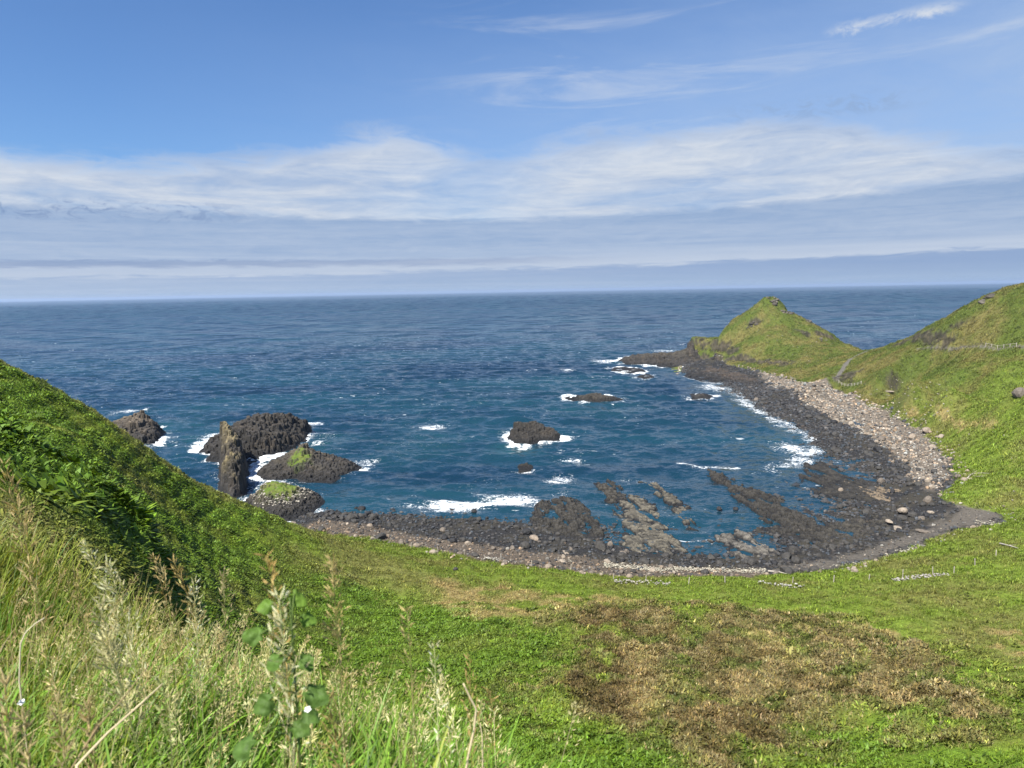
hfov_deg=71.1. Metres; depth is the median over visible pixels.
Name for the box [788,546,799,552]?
boulder
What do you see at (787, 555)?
boulder
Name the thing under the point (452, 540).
boulder
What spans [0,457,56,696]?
grass stem
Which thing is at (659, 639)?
brown bracken
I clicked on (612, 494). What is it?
reef
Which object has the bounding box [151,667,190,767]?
grass stem
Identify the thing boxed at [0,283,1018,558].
sea
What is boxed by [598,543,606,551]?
boulder
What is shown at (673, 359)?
rock ledge
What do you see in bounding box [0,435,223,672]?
bracken
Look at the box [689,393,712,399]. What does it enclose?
sea rock
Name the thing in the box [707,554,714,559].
boulder
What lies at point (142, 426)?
sea rock
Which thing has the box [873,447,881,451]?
boulder
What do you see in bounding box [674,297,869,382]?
hill
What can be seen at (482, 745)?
dry stalk
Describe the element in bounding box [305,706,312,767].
white flower
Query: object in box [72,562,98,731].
grass stem
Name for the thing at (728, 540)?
reef
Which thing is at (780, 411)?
boulders
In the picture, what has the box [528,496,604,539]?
reef
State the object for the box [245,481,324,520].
sea rock
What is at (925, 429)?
boulder
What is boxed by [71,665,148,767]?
dry stalk
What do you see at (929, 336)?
hill
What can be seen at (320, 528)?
boulder
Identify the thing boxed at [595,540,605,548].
boulder
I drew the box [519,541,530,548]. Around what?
boulder
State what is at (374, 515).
boulder
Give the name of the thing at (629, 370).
sea rock
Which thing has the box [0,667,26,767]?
grass stem
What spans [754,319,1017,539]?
rubble
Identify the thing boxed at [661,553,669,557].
boulder
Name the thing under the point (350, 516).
boulder
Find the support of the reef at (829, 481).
in the sea
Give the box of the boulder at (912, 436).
[908,433,916,438]
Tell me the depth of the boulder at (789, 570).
118.08 m
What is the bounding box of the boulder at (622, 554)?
[617,552,628,557]
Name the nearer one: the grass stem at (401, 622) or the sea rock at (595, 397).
the grass stem at (401, 622)
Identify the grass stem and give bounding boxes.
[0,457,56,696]
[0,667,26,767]
[5,496,60,733]
[8,705,38,767]
[46,687,75,767]
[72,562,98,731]
[73,695,106,767]
[78,540,163,766]
[88,626,149,767]
[89,593,140,765]
[94,556,165,767]
[150,554,200,767]
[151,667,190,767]
[153,557,205,765]
[166,553,220,766]
[181,575,215,764]
[209,566,239,767]
[317,689,355,767]
[321,553,358,767]
[398,605,427,767]
[427,641,458,767]
[461,652,480,767]
[481,686,506,767]
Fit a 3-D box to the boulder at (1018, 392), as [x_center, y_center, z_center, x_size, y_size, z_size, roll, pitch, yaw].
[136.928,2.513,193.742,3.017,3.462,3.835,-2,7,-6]
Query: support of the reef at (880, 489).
on the beach
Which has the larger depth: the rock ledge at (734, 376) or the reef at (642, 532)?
the rock ledge at (734, 376)
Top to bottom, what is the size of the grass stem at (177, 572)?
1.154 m
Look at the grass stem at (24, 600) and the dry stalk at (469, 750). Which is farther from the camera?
the grass stem at (24, 600)
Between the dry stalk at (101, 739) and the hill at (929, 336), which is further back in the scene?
the hill at (929, 336)
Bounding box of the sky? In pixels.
[0,0,1023,301]
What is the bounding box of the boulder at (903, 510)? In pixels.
[897,507,907,513]
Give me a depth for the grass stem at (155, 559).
2.25 m
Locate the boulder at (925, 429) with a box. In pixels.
[922,427,930,432]
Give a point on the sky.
(150, 149)
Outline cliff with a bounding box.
[687,341,699,358]
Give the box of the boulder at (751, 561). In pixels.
[747,558,756,564]
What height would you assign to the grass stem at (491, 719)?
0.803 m
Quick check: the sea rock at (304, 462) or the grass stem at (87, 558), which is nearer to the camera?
the grass stem at (87, 558)
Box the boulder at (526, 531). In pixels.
[522,528,531,534]
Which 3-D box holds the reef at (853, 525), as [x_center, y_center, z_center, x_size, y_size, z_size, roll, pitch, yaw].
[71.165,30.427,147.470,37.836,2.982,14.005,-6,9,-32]
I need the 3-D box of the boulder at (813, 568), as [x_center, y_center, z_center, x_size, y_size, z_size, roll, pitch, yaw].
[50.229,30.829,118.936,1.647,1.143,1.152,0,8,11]
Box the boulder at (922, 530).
[915,529,929,532]
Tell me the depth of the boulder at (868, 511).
156.06 m
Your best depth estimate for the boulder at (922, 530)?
139.04 m
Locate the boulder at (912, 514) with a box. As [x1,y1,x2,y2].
[907,511,917,516]
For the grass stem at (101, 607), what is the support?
on the ground
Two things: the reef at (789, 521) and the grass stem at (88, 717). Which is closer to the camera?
the grass stem at (88, 717)
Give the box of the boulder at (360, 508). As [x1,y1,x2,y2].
[357,506,365,510]
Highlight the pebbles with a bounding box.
[558,520,999,573]
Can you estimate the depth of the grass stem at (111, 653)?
1.61 m
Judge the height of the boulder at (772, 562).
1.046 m
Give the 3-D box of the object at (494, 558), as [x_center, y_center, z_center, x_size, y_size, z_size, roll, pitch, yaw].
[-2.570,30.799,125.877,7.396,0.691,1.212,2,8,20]
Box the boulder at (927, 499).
[923,496,932,503]
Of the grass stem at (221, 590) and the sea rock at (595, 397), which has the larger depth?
the sea rock at (595, 397)
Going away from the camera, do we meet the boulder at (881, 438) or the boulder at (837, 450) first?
the boulder at (837, 450)
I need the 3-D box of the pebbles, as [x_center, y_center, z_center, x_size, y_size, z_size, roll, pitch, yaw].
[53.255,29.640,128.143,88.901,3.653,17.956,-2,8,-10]
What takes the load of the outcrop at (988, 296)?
on the hill at (929, 336)
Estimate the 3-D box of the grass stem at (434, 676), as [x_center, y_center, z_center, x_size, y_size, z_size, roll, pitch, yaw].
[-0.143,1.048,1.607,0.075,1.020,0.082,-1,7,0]
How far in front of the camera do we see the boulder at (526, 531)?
146.70 m
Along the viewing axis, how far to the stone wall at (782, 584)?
107.91 m
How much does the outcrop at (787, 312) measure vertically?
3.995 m
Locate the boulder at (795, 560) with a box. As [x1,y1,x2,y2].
[791,557,800,563]
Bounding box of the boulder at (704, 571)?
[701,569,708,573]
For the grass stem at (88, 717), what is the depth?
1.44 m
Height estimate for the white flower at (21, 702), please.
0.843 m
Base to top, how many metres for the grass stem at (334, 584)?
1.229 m
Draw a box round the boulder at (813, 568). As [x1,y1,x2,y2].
[809,565,819,571]
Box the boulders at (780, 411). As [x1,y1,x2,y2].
[294,353,1015,577]
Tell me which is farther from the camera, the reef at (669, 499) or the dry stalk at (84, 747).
the reef at (669, 499)
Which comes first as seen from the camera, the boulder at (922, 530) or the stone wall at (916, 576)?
the stone wall at (916, 576)
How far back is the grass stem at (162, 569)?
2.37 m
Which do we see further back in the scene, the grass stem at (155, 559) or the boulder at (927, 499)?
the boulder at (927, 499)
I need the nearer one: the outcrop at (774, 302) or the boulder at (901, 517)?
the boulder at (901, 517)
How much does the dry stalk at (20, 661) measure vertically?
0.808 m
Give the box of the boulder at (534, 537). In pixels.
[529,535,539,540]
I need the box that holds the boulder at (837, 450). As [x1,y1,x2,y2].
[833,449,841,453]
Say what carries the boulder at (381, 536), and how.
on the beach
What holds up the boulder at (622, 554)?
on the beach
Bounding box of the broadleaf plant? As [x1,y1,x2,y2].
[232,589,328,767]
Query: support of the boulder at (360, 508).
on the beach
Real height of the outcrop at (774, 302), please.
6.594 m
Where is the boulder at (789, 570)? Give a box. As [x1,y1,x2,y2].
[780,567,792,574]
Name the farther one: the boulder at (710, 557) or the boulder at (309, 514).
the boulder at (309, 514)
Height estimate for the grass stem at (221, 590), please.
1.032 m
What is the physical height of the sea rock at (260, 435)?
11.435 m
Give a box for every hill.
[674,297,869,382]
[828,285,1023,428]
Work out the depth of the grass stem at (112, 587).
2.06 m
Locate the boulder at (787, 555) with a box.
[781,552,791,559]
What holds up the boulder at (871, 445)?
on the beach
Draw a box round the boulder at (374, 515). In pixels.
[370,513,377,519]
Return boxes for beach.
[291,353,1001,577]
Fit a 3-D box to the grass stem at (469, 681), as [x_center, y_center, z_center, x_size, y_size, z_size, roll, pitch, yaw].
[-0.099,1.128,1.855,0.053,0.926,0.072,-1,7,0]
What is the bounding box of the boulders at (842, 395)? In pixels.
[308,370,954,576]
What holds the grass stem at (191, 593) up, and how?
on the ground
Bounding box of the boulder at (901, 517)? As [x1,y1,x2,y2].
[896,515,907,520]
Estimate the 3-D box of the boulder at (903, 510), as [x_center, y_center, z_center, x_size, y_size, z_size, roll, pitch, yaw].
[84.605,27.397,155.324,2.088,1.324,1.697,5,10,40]
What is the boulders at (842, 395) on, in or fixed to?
on the beach
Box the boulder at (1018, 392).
[1011,387,1023,397]
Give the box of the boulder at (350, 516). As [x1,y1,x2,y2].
[346,514,356,519]
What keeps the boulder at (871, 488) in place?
on the beach
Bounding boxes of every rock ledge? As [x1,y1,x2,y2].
[619,348,703,367]
[684,366,761,384]
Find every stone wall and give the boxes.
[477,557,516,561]
[614,579,669,585]
[758,580,804,587]
[891,573,948,580]
[920,342,1008,352]
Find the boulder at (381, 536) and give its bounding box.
[375,533,386,539]
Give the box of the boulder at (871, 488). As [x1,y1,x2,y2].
[867,486,876,490]
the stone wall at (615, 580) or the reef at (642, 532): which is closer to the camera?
the stone wall at (615, 580)
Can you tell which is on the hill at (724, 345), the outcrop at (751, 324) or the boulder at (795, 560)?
the outcrop at (751, 324)
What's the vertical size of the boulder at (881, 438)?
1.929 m
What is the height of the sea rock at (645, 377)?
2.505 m
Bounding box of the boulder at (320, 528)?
[318,526,324,531]
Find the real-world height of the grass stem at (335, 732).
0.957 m
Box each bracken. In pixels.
[0,356,977,767]
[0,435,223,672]
[476,593,1023,767]
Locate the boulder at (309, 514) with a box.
[306,512,314,516]
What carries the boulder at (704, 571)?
on the beach
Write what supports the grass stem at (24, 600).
on the ground
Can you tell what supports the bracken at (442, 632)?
on the ground at (835, 588)
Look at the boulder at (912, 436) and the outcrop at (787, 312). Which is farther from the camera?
the outcrop at (787, 312)
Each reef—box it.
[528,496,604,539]
[593,479,627,503]
[612,493,688,557]
[637,481,697,530]
[707,469,835,542]
[707,529,779,558]
[798,461,894,504]
[810,513,896,547]
[844,481,902,501]
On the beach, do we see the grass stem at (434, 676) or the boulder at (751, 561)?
the boulder at (751, 561)
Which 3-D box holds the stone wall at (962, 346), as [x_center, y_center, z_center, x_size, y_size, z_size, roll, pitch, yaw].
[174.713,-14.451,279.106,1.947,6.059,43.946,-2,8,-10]
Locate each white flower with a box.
[18,699,30,766]
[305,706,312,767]
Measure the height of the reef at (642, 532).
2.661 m
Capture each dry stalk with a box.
[18,618,44,766]
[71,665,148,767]
[75,683,162,767]
[463,683,476,767]
[480,723,483,767]
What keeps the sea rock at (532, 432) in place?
in the sea
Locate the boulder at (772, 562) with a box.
[770,560,777,564]
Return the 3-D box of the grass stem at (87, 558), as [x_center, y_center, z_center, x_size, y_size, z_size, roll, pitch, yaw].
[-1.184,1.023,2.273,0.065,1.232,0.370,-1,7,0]
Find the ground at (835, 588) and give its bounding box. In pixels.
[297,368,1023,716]
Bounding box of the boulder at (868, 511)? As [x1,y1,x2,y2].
[862,508,872,515]
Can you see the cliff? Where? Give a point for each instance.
(692, 350)
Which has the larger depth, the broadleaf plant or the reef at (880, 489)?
the reef at (880, 489)
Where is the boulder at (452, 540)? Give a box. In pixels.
[449,538,456,542]
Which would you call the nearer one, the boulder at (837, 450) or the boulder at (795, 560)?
the boulder at (795, 560)
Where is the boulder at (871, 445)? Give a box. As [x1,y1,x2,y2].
[867,443,875,447]
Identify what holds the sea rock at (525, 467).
in the sea
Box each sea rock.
[112,410,165,443]
[198,412,311,464]
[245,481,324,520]
[256,443,361,482]
[507,421,560,443]
[518,462,532,472]
[564,393,622,401]
[611,367,645,372]
[637,374,653,378]
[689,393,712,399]
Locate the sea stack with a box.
[217,421,249,498]
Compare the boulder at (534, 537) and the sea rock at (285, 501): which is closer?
the boulder at (534, 537)
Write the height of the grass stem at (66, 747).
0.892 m
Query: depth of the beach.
147.51 m
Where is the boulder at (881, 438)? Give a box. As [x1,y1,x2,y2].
[878,436,885,440]
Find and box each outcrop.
[746,321,758,328]
[766,297,779,305]
[780,310,794,314]
[978,293,994,303]

